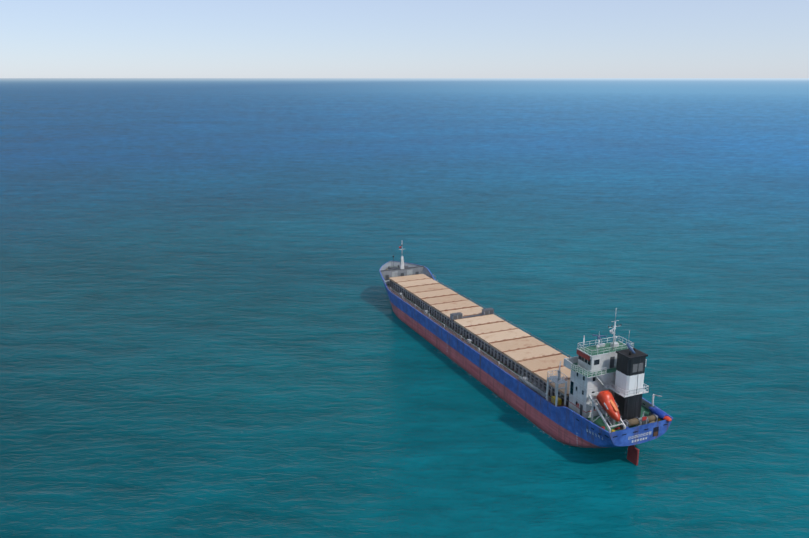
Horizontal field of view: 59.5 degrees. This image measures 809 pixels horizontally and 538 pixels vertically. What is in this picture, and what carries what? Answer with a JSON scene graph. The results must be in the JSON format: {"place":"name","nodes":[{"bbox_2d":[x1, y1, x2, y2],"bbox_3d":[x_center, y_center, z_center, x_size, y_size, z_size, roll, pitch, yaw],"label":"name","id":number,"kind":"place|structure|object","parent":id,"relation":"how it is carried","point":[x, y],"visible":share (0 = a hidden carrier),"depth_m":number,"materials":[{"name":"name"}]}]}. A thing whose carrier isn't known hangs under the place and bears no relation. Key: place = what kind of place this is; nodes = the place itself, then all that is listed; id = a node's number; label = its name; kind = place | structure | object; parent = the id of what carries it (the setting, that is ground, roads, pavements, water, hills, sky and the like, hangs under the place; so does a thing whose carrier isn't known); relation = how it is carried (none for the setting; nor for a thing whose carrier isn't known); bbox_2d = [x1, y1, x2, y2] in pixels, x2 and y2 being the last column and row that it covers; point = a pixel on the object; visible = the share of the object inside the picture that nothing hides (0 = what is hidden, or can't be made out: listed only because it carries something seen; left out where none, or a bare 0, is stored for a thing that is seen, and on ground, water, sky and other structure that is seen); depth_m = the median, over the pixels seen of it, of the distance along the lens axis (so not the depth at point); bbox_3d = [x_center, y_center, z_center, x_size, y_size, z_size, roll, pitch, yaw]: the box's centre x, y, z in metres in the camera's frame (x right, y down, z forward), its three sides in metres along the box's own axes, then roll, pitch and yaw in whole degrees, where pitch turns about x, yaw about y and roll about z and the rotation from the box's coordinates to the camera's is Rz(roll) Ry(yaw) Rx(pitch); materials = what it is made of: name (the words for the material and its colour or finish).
{"place":"outdoors","nodes":[
{"label":"outdoors","id":0,"kind":"place"},
{"bbox_2d":[0,78,808,537],"bbox_3d":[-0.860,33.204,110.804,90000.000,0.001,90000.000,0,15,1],"label":"sea","id":1,"kind":"structure","parent":0,"point":[206,330],"depth_m":204.05,"materials":[{"name":"liquid"}]},
{"bbox_2d":[379,245,672,465],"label":"cargo ship","id":2,"kind":"object","parent":1,"relation":"on","point":[589,396],"visible":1,"depth_m":131.01,"materials":[{"name":"paint"}]},
{"bbox_2d":[0,0,808,77],"label":"sky","id":3,"kind":"structure","parent":0,"point":[39,38],"materials":[{"name":"blue"}]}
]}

